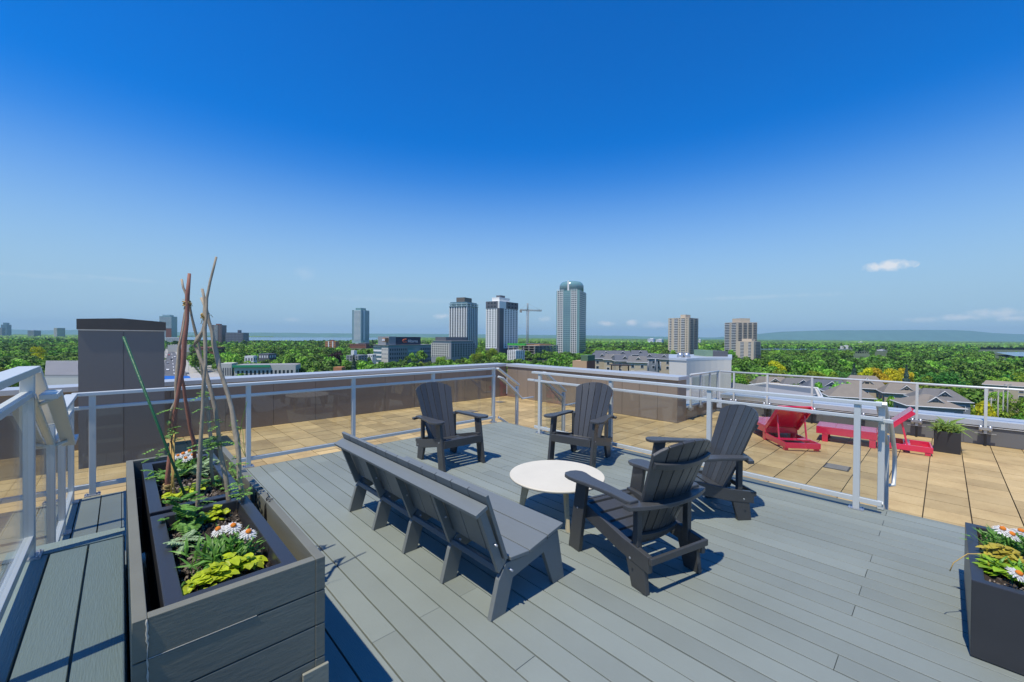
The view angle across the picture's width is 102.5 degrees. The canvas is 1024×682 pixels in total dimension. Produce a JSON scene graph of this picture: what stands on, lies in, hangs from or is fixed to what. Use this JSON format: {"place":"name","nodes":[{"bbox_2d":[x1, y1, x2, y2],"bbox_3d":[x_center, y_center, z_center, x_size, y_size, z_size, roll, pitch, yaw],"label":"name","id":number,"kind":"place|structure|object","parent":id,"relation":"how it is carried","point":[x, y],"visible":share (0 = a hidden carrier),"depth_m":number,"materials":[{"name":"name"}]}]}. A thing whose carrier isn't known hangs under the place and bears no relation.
{"place":"outdoors","nodes":[
{"label":"outdoors","id":0,"kind":"place"},
{"bbox_2d":[12,329,77,334],"bbox_3d":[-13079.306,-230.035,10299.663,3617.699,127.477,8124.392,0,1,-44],"label":"hills","id":1,"kind":"structure","parent":0,"point":[70,332],"depth_m":9022.65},
{"bbox_2d":[164,352,187,375],"bbox_3d":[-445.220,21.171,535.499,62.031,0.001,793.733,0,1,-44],"label":"road","id":2,"kind":"structure","parent":0,"point":[169,366],"depth_m":393.46,"materials":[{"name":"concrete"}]},
{"bbox_2d":[164,349,201,377],"bbox_3d":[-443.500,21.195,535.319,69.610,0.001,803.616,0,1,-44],"label":"pavement","id":3,"kind":"structure","parent":0,"point":[193,372],"depth_m":339.96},
{"bbox_2d":[187,337,377,340],"bbox_3d":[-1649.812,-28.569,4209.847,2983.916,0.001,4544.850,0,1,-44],"label":"river","id":4,"kind":"structure","parent":0,"point":[295,338],"depth_m":3119.80,"materials":[{"name":"liquid"}]},
{"bbox_2d":[77,332,709,338],"bbox_3d":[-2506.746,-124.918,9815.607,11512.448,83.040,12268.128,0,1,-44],"label":"hills","id":5,"kind":"structure","parent":0,"point":[402,335],"depth_m":7309.78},
{"bbox_2d":[0,395,1023,572],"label":"paver terrace","id":6,"kind":"structure","parent":0,"point":[992,502],"depth_m":7.05,"materials":[{"name":"concrete"}]},
{"bbox_2d":[76,318,165,468],"bbox_3d":[-6.480,0.781,6.858,1.025,2.290,0.990,0,1,-44],"label":"roof shaft","id":7,"kind":"object","parent":6,"relation":"on","point":[125,434],"visible":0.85,"depth_m":6.49,"materials":[{"name":"metal"}]},
{"bbox_2d":[0,363,506,459],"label":"parapet wall","id":8,"kind":"structure","parent":6,"relation":"on","point":[274,409],"depth_m":9.83,"materials":[{"name":"concrete"}]},
{"bbox_2d":[496,367,533,424],"bbox_3d":[0.055,1.242,8.465,1.006,1.433,0.130,0,1,-44],"label":"stair railing","id":9,"kind":"object","parent":6,"relation":"on","point":[515,390],"visible":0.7,"depth_m":8.47,"materials":[{"name":"grey metal"}]},
{"bbox_2d":[542,375,574,431],"bbox_3d":[0.888,1.257,7.587,1.006,1.433,0.130,0,1,-44],"label":"stair railing","id":10,"kind":"object","parent":6,"relation":"on","point":[551,388],"visible":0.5,"depth_m":7.59,"materials":[{"name":"grey metal"}]},
{"bbox_2d":[506,363,687,422],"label":"parapet wall","id":11,"kind":"structure","parent":6,"relation":"on","point":[665,408],"depth_m":10.96,"materials":[{"name":"concrete"}]},
{"bbox_2d":[686,397,718,419],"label":"parapet wall","id":12,"kind":"structure","parent":6,"relation":"on","point":[696,411],"depth_m":10.77,"materials":[{"name":"concrete"}]},
{"bbox_2d":[688,370,743,410],"bbox_3d":[5.481,1.280,10.467,1.880,0.919,1.200,0,1,-44],"label":"glass railing","id":13,"kind":"object","parent":12,"relation":"on","point":[691,408],"visible":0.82,"depth_m":10.66,"materials":[{"name":"grey metal"}]},
{"bbox_2d":[757,406,820,451],"bbox_3d":[5.410,1.611,8.333,0.600,0.778,1.760,1,1,8],"label":"sun lounger","id":14,"kind":"object","parent":6,"relation":"on","point":[778,421],"visible":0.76,"depth_m":7.97,"materials":[{"name":"red paint"}]},
{"bbox_2d":[720,392,1023,449],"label":"parapet wall","id":15,"kind":"structure","parent":6,"relation":"on","point":[1009,432],"depth_m":8.74,"materials":[{"name":"metal"}]},
{"bbox_2d":[720,371,1023,445],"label":"guard rail","id":16,"kind":"object","parent":15,"relation":"on","point":[985,428],"visible":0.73,"depth_m":8.65,"materials":[{"name":"grey metal"}]},
{"bbox_2d":[816,407,932,455],"bbox_3d":[6.948,1.626,7.955,1.654,0.778,0.600,1,1,42],"label":"sun lounger","id":17,"kind":"object","parent":6,"relation":"on","point":[826,429],"visible":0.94,"depth_m":7.76,"materials":[{"name":"red paint"}]},
{"bbox_2d":[876,401,896,509],"bbox_3d":[3.861,1.311,4.247,0.754,1.433,0.130,0,1,-44],"label":"stair railing","id":18,"kind":"object","parent":6,"relation":"on","point":[883,484],"visible":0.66,"depth_m":4.07,"materials":[{"name":"grey metal"}]},
{"bbox_2d":[934,430,960,454],"bbox_3d":[8.023,1.834,7.580,0.430,0.385,0.340,0,1,-44],"label":"planter pot","id":19,"kind":"object","parent":6,"relation":"on","point":[946,442],"visible":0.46,"depth_m":7.43,"materials":[{"name":"black plastic"}]},
{"bbox_2d":[925,416,978,435],"bbox_3d":[8.067,1.525,7.564,0.747,0.369,0.741,0,1,-44],"label":"spider plant","id":20,"kind":"object","parent":19,"relation":"in","point":[940,426],"visible":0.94,"depth_m":7.51,"materials":[{"name":"green plant"}]},
{"bbox_2d":[0,0,1023,336],"label":"sky","id":21,"kind":"structure","parent":0,"point":[779,165],"materials":[{"name":"blue"}]},
{"bbox_2d":[6,340,1023,381],"bbox_3d":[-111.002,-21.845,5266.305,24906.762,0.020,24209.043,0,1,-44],"label":"ground","id":22,"kind":"structure","parent":0,"point":[883,353],"depth_m":959.50,"materials":[{"name":"plant"}]},
{"bbox_2d":[45,361,77,384],"bbox_3d":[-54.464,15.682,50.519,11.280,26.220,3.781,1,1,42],"label":"corrugated shed","id":23,"kind":"structure","parent":22,"relation":"on","point":[60,372],"depth_m":48.45,"materials":[{"name":"metal"}]},
{"bbox_2d":[159,315,176,338],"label":"apartment tower","id":24,"kind":"structure","parent":22,"relation":"on","point":[171,325],"depth_m":1348.46,"materials":[{"name":"teal glass"}]},
{"bbox_2d":[212,324,226,343],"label":"apartment tower","id":25,"kind":"structure","parent":22,"relation":"on","point":[220,330],"depth_m":1249.26,"materials":[{"name":"grey concrete"}]},
{"bbox_2d":[219,362,237,376],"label":"building","id":26,"kind":"structure","parent":22,"relation":"on","point":[227,369],"depth_m":259.77,"materials":[{"name":"grey paint"}]},
{"bbox_2d":[225,330,248,343],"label":"apartment building","id":27,"kind":"structure","parent":22,"relation":"on","point":[239,336],"depth_m":1245.54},
{"bbox_2d":[232,363,300,375],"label":"strip mall","id":28,"kind":"structure","parent":22,"relation":"on","point":[263,368],"depth_m":246.49,"materials":[{"name":"grey paint"}]},
{"bbox_2d":[346,350,366,361],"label":"building","id":29,"kind":"structure","parent":22,"relation":"on","point":[349,358],"depth_m":331.50,"materials":[{"name":"grey concrete"}]},
{"bbox_2d":[352,308,368,343],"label":"glass tower","id":30,"kind":"structure","parent":22,"relation":"on","point":[360,325],"depth_m":1087.02,"materials":[{"name":"glass"}]},
{"bbox_2d":[373,336,430,363],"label":"office building","id":31,"kind":"structure","parent":22,"relation":"on","point":[390,349],"depth_m":443.29,"materials":[{"name":"grey glass"}]},
{"bbox_2d":[431,337,474,361],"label":"office building","id":32,"kind":"structure","parent":22,"relation":"on","point":[454,348],"depth_m":411.74,"materials":[{"name":"grey concrete"}]},
{"bbox_2d":[449,297,477,347],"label":"apartment tower","id":33,"kind":"structure","parent":22,"relation":"on","point":[463,316],"depth_m":648.88,"materials":[{"name":"grey glass"}]},
{"bbox_2d":[485,295,517,354],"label":"apartment tower","id":34,"kind":"structure","parent":22,"relation":"on","point":[501,321],"depth_m":569.98,"materials":[{"name":"white concrete"}]},
{"bbox_2d":[488,302,516,346],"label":"window","id":35,"kind":"structure","parent":34,"relation":"in","point":[488,302],"depth_m":576.45,"materials":[{"name":"black glass"}]},
{"bbox_2d":[0,337,1023,412],"bbox_3d":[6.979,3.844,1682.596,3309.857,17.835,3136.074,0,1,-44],"label":"woods","id":36,"kind":"object","parent":22,"relation":"on","point":[968,363],"visible":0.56,"depth_m":401.09,"materials":[{"name":"plant"}]},
{"bbox_2d":[0,334,1023,347],"bbox_3d":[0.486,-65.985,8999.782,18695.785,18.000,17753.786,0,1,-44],"label":"canopy","id":37,"kind":"object","parent":22,"relation":"on","point":[998,344],"visible":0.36,"depth_m":2239.54,"materials":[{"name":"green plant"}]},
{"bbox_2d":[507,350,524,360],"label":"apartment building","id":38,"kind":"structure","parent":22,"relation":"on","point":[515,354],"depth_m":475.31,"materials":[{"name":"white concrete"}]},
{"bbox_2d":[507,343,557,360],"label":"concrete frame","id":39,"kind":"object","parent":22,"relation":"on","point":[535,347],"visible":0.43,"depth_m":543.56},
{"bbox_2d":[556,281,586,352],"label":"glass tower","id":40,"kind":"structure","parent":22,"relation":"on","point":[571,302],"depth_m":607.53,"materials":[{"name":"glass"}]},
{"bbox_2d":[573,355,594,368],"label":"tan building","id":41,"kind":"structure","parent":22,"relation":"on","point":[586,361],"depth_m":121.42,"materials":[{"name":"paint"}]},
{"bbox_2d":[592,353,607,368],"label":"townhouse","id":42,"kind":"structure","parent":22,"relation":"on","point":[599,361],"depth_m":205.12,"materials":[{"name":"beige"}]},
{"bbox_2d":[603,354,621,369],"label":"townhouse","id":43,"kind":"structure","parent":22,"relation":"on","point":[607,358],"depth_m":199.04,"materials":[{"name":"beige"}]},
{"bbox_2d":[612,355,630,370],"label":"townhouse","id":44,"kind":"structure","parent":22,"relation":"on","point":[619,359],"depth_m":190.77,"materials":[{"name":"beige"}]},
{"bbox_2d":[627,356,647,370],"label":"townhouse","id":45,"kind":"structure","parent":22,"relation":"on","point":[637,363],"depth_m":182.39,"materials":[{"name":"beige"}]},
{"bbox_2d":[639,353,658,371],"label":"townhouse","id":46,"kind":"structure","parent":22,"relation":"on","point":[651,357],"depth_m":214.87,"materials":[{"name":"grey"}]},
{"bbox_2d":[657,354,668,373],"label":"townhouse","id":47,"kind":"structure","parent":22,"relation":"on","point":[663,359],"depth_m":215.13,"materials":[{"name":"beige"}]},
{"bbox_2d":[668,315,697,353],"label":"apartment tower","id":48,"kind":"structure","parent":22,"relation":"on","point":[683,334],"depth_m":600.92,"materials":[{"name":"concrete"}]},
{"bbox_2d":[724,318,756,357],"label":"apartment tower","id":49,"kind":"structure","parent":22,"relation":"on","point":[738,329],"depth_m":613.41,"materials":[{"name":"concrete"}]},
{"bbox_2d":[736,339,760,359],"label":"apartment tower","id":50,"kind":"structure","parent":22,"relation":"on","point":[751,348],"depth_m":568.85,"materials":[{"name":"concrete"}]},
{"bbox_2d":[749,376,784,383],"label":"brown roof house","id":51,"kind":"structure","parent":22,"relation":"on","point":[760,379],"depth_m":168.02,"materials":[{"name":"beige"}]},
{"bbox_2d":[748,382,822,396],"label":"flat roof building","id":52,"kind":"structure","parent":22,"relation":"on","point":[807,389],"depth_m":68.93,"materials":[{"name":"grey paint"}]},
{"bbox_2d":[780,377,810,384],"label":"grey roof house","id":53,"kind":"structure","parent":22,"relation":"on","point":[791,381],"depth_m":161.49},
{"bbox_2d":[800,379,844,386],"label":"slate roof house","id":54,"kind":"structure","parent":22,"relation":"on","point":[827,382],"depth_m":143.92,"materials":[{"name":"grey"}]},
{"bbox_2d":[821,383,877,400],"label":"brown roof house","id":55,"kind":"structure","parent":22,"relation":"on","point":[846,391],"depth_m":113.48,"materials":[{"name":"beige"}]},
{"bbox_2d":[843,375,884,397],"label":"brown roof house","id":56,"kind":"structure","parent":22,"relation":"on","point":[870,388],"depth_m":142.62,"materials":[{"name":"beige"}]},
{"bbox_2d":[870,367,891,383],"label":"yellow tree","id":57,"kind":"object","parent":22,"relation":"on","point":[878,373],"visible":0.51,"depth_m":188.39,"materials":[{"name":"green plant"}]},
{"bbox_2d":[883,368,903,381],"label":"yellow tree","id":58,"kind":"object","parent":22,"relation":"on","point":[891,373],"visible":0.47,"depth_m":191.25,"materials":[{"name":"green plant"}]},
{"bbox_2d":[877,383,920,405],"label":"beige house","id":59,"kind":"structure","parent":22,"relation":"on","point":[896,390],"depth_m":132.27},
{"bbox_2d":[890,394,968,413],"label":"grey roof house","id":60,"kind":"structure","parent":22,"relation":"on","point":[927,402],"depth_m":93.11,"materials":[{"name":"grey"}]},
{"bbox_2d":[904,388,973,414],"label":"grey roof house","id":61,"kind":"structure","parent":22,"relation":"on","point":[951,396],"depth_m":112.93,"materials":[{"name":"grey"}]},
{"bbox_2d":[932,371,965,390],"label":"leafy tree","id":62,"kind":"object","parent":22,"relation":"on","point":[944,378],"visible":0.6,"depth_m":178.12,"materials":[{"name":"green plant"}]},
{"bbox_2d":[972,401,997,416],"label":"yellow tree","id":63,"kind":"object","parent":22,"relation":"on","point":[979,408],"visible":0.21,"depth_m":86.96,"materials":[{"name":"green plant"}]},
{"bbox_2d":[982,380,1023,411],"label":"long roof house","id":64,"kind":"structure","parent":22,"relation":"on","point":[1000,384],"depth_m":170.12,"materials":[{"name":"beige"}]},
{"bbox_2d":[988,395,1020,410],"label":"leafy tree","id":65,"kind":"object","parent":22,"relation":"on","point":[1010,404],"visible":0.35,"depth_m":144.18,"materials":[{"name":"green plant"}]},
{"bbox_2d":[60,422,1023,681],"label":"deck","id":66,"kind":"structure","parent":0,"point":[788,584],"depth_m":2.70,"materials":[{"name":"wood"}]},
{"bbox_2d":[35,368,79,545],"bbox_3d":[-3.561,0.878,3.214,0.120,1.489,2.556,0,1,-44],"label":"stair railing","id":67,"kind":"object","parent":66,"relation":"on","point":[55,491],"visible":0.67,"depth_m":2.90,"materials":[{"name":"grey metal"}]},
{"bbox_2d":[37,389,78,446],"bbox_3d":[-3.056,0.538,2.768,0.111,0.515,1.490,0,1,-44],"label":"handrail","id":68,"kind":"object","parent":67,"relation":"attached to","point":[54,400],"visible":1,"depth_m":2.64,"materials":[{"name":"grey metal"}]},
{"bbox_2d":[0,526,126,681],"bbox_3d":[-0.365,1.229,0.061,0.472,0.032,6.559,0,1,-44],"label":"walkway","id":69,"kind":"structure","parent":66,"relation":"on","point":[44,653],"depth_m":1.78,"materials":[{"name":"wood"}]},
{"bbox_2d":[0,366,43,622],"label":"glass railing","id":70,"kind":"object","parent":69,"relation":"on","point":[20,551],"visible":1,"depth_m":2.00,"materials":[{"name":"grey metal"}]},
{"bbox_2d":[126,446,328,681],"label":"planter box","id":71,"kind":"object","parent":66,"relation":"on","point":[268,626],"visible":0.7,"depth_m":1.58,"materials":[{"name":"paint"}]},
{"bbox_2d":[142,453,239,593],"bbox_3d":[-2.157,1.120,2.739,0.430,0.435,1.145,0,1,-44],"label":"planter pot","id":72,"kind":"object","parent":71,"relation":"in","point":[153,492],"visible":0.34,"depth_m":2.62,"materials":[{"name":"black plastic"}]},
{"bbox_2d":[122,336,188,501],"bbox_3d":[-2.098,0.485,2.430,0.478,1.023,0.014,1,1,9],"label":"garden stake","id":73,"kind":"object","parent":72,"relation":"in","point":[154,415],"visible":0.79,"depth_m":2.43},
{"bbox_2d":[141,459,192,481],"bbox_3d":[-2.327,0.890,2.786,0.281,0.141,0.223,0,1,-44],"label":"grey leaf plant","id":74,"kind":"object","parent":72,"relation":"in","point":[162,476],"visible":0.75,"depth_m":2.78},
{"bbox_2d":[165,273,190,499],"bbox_3d":[-2.056,0.273,2.531,0.126,1.388,0.046,0,1,-36],"label":"branch pole","id":75,"kind":"object","parent":72,"relation":"in","point":[180,380],"visible":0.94,"depth_m":2.53,"materials":[{"name":"wood"}]},
{"bbox_2d":[169,279,185,418],"bbox_3d":[-2.066,0.046,2.549,0.092,0.868,0.049,0,1,-44],"label":"branch pole","id":76,"kind":"object","parent":75,"relation":"attached to","point":[177,369],"visible":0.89,"depth_m":2.54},
{"bbox_2d":[141,391,252,506],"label":"climbing shoots","id":77,"kind":"object","parent":75,"relation":"attached to","point":[231,466],"visible":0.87,"depth_m":2.36,"materials":[{"name":"plant"}]},
{"bbox_2d":[161,480,212,498],"bbox_3d":[-1.994,0.923,2.548,0.151,0.045,0.277,1,1,12],"label":"lime vine","id":78,"kind":"object","parent":72,"relation":"in","point":[186,488],"visible":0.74,"depth_m":2.54,"materials":[{"name":"green plant"}]},
{"bbox_2d":[178,313,196,457],"bbox_3d":[-2.116,0.261,2.666,0.084,1.046,0.181,0,1,-26],"label":"branch pole","id":79,"kind":"object","parent":72,"relation":"in","point":[188,418],"visible":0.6,"depth_m":2.71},
{"bbox_2d":[155,449,226,474],"bbox_3d":[-2.360,0.883,3.063,0.459,0.173,0.388,1,1,9],"label":"daisy plant","id":80,"kind":"object","parent":72,"relation":"in","point":[189,460],"visible":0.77,"depth_m":2.98,"materials":[{"name":"white plant"}]},
{"bbox_2d":[177,458,219,475],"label":"grey leaf plant","id":81,"kind":"object","parent":72,"relation":"in","point":[204,465],"visible":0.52,"depth_m":2.93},
{"bbox_2d":[189,306,214,484],"bbox_3d":[-2.000,0.318,2.638,0.034,1.268,0.160,1,1,41],"label":"branch pole","id":82,"kind":"object","parent":72,"relation":"in","point":[207,415],"visible":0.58,"depth_m":2.66,"materials":[{"name":"wood"}]},
{"bbox_2d":[150,495,296,610],"bbox_3d":[-1.383,1.134,1.923,0.430,0.435,0.995,0,1,-44],"label":"planter pot","id":83,"kind":"object","parent":71,"relation":"in","point":[167,578],"visible":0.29,"depth_m":1.88,"materials":[{"name":"black plastic"}]},
{"bbox_2d":[163,529,204,554],"bbox_3d":[-1.519,0.921,1.887,0.170,0.069,0.162,1,1,26],"label":"feathery seedling","id":84,"kind":"object","parent":83,"relation":"on","point":[181,544],"visible":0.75,"depth_m":1.91,"materials":[{"name":"green plant"}]},
{"bbox_2d":[158,491,209,531],"bbox_3d":[-1.674,0.874,2.119,0.212,0.181,0.217,0,1,1],"label":"tomato seedling","id":85,"kind":"object","parent":83,"relation":"in","point":[181,512],"visible":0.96,"depth_m":2.11,"materials":[{"name":"green plant"}]},
{"bbox_2d":[177,521,200,541],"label":"feathery seedling","id":86,"kind":"object","parent":83,"relation":"in","point":[184,528],"visible":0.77,"depth_m":1.98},
{"bbox_2d":[195,256,216,506],"bbox_3d":[-1.751,0.297,2.337,0.044,1.586,0.190,0,1,-8],"label":"branch pole","id":87,"kind":"object","parent":83,"relation":"in","point":[200,449],"visible":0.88,"depth_m":2.32,"materials":[{"name":"wood"}]},
{"bbox_2d":[192,288,230,499],"bbox_3d":[-1.721,0.371,2.388,0.304,1.357,0.046,1,1,13],"label":"branch pole","id":88,"kind":"object","parent":83,"relation":"in","point":[216,417],"visible":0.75,"depth_m":2.38,"materials":[{"name":"wood"}]},
{"bbox_2d":[200,504,230,523],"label":"lime vine","id":89,"kind":"object","parent":83,"relation":"in","point":[219,511],"visible":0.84,"depth_m":2.23,"materials":[{"name":"green plant"}]},
{"bbox_2d":[169,522,265,590],"bbox_3d":[-1.252,0.904,1.797,0.370,0.172,0.406,0,1,-44],"label":"daisy plant","id":90,"kind":"object","parent":83,"relation":"in","point":[219,546],"visible":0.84,"depth_m":1.79,"materials":[{"name":"green plant"}]},
{"bbox_2d":[200,297,244,498],"bbox_3d":[-1.678,0.412,2.398,0.329,1.337,0.037,1,1,9],"label":"branch pole","id":91,"kind":"object","parent":83,"relation":"in","point":[235,430],"visible":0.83,"depth_m":2.39,"materials":[{"name":"wood"}]},
{"bbox_2d":[181,552,267,595],"bbox_3d":[-1.180,0.934,1.663,0.168,0.086,0.366,1,1,24],"label":"lime vine","id":92,"kind":"object","parent":83,"relation":"in","point":[205,576],"visible":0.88,"depth_m":1.65,"materials":[{"name":"green plant"}]},
{"bbox_2d":[72,368,496,497],"bbox_3d":[-2.399,1.066,6.152,5.730,1.075,0.100,0,1,-44],"label":"glass railing","id":93,"kind":"object","parent":66,"relation":"on","point":[92,484],"visible":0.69,"depth_m":5.24,"materials":[{"name":"grey metal"}]},
{"bbox_2d":[334,431,563,621],"bbox_3d":[-0.654,1.258,3.372,0.806,0.769,2.180,0,1,-44],"label":"garden bench","id":94,"kind":"object","parent":66,"relation":"on","point":[514,538],"visible":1,"depth_m":2.84,"materials":[{"name":"wood"}]},
{"bbox_2d":[412,382,487,471],"bbox_3d":[-0.892,1.110,5.622,0.860,1.019,0.924,0,1,-40],"label":"adirondack chair","id":95,"kind":"object","parent":66,"relation":"on","point":[437,417],"visible":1,"depth_m":5.67,"materials":[{"name":"grey plastic"}]},
{"bbox_2d":[77,421,964,527],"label":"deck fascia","id":96,"kind":"structure","parent":66,"relation":"attached to","point":[549,432],"depth_m":4.71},
{"bbox_2d":[510,460,604,532],"bbox_3d":[0.422,1.453,3.900,0.894,0.385,0.894,0,1,-44],"label":"round table","id":97,"kind":"object","parent":66,"relation":"on","point":[545,476],"visible":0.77,"depth_m":3.85,"materials":[{"name":"plastic"}]},
{"bbox_2d":[544,382,616,467],"bbox_3d":[1.000,1.123,5.740,0.860,1.019,0.924,1,1,34],"label":"adirondack chair","id":98,"kind":"object","parent":66,"relation":"on","point":[590,417],"visible":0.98,"depth_m":5.86,"materials":[{"name":"grey plastic"}]},
{"bbox_2d":[565,439,710,595],"bbox_3d":[0.965,1.148,3.079,0.860,1.019,0.924,0,1,-29],"label":"adirondack chair","id":99,"kind":"object","parent":66,"relation":"on","point":[638,512],"visible":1,"depth_m":2.87,"materials":[{"name":"grey plastic"}]},
{"bbox_2d":[645,404,758,522],"bbox_3d":[1.883,1.145,4.056,0.924,1.019,0.860,0,1,-5],"label":"adirondack chair","id":100,"kind":"object","parent":66,"relation":"on","point":[736,425],"visible":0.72,"depth_m":3.98,"materials":[{"name":"grey plastic"}]},
{"bbox_2d":[527,371,893,510],"bbox_3d":[1.938,1.102,5.672,0.120,1.075,4.870,0,1,-44],"label":"glass railing","id":101,"kind":"object","parent":66,"relation":"on","point":[856,497],"visible":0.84,"depth_m":4.63,"materials":[{"name":"grey metal"}]},
{"bbox_2d":[964,522,1023,674],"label":"planter pot","id":102,"kind":"object","parent":66,"relation":"on","point":[995,612],"visible":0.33,"depth_m":2.14,"materials":[{"name":"black plastic"}]},
{"bbox_2d":[962,524,1023,555],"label":"daisy plant","id":103,"kind":"object","parent":102,"relation":"in","point":[1013,540],"visible":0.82,"depth_m":2.51,"materials":[{"name":"green plant"}]},
{"bbox_2d":[966,554,1023,582],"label":"coleus plant","id":104,"kind":"object","parent":102,"relation":"in","point":[983,563],"visible":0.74,"depth_m":2.29,"materials":[{"name":"green plant"}]},
{"bbox_2d":[973,554,1023,586],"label":"daisy plant","id":105,"kind":"object","parent":102,"relation":"in","point":[1018,574],"visible":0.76,"depth_m":2.20,"materials":[{"name":"green plant"}]},
{"bbox_2d":[976,542,1023,565],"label":"coleus plant","id":106,"kind":"object","parent":102,"relation":"in","point":[1000,550],"visible":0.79,"depth_m":2.35,"materials":[{"name":"yellow plant"}]},
{"bbox_2d":[96,394,1022,523],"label":"terrace slab","id":107,"kind":"structure","parent":0,"point":[718,408],"depth_m":5.90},
{"bbox_2d":[506,371,816,407],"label":"roof","id":108,"kind":"structure","parent":0,"point":[695,392],"depth_m":22.27,"materials":[{"name":"grey"}]},
{"bbox_2d":[669,353,731,390],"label":"penthouse block","id":109,"kind":"structure","parent":108,"relation":"on","point":[686,364],"depth_m":23.37,"materials":[{"name":"grey paint"}]},
{"bbox_2d":[694,350,727,356],"bbox_3d":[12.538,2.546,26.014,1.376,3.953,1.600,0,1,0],"label":"roof hatch","id":110,"kind":"object","parent":109,"relation":"on","point":[709,353],"visible":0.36,"depth_m":25.21,"materials":[{"name":"green metal"}]},
{"bbox_2d":[710,330,1023,341],"bbox_3d":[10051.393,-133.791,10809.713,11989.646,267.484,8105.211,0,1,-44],"label":"hills","id":111,"kind":"structure","parent":0,"point":[924,335],"depth_m":8963.44,"materials":[{"name":"blue"}]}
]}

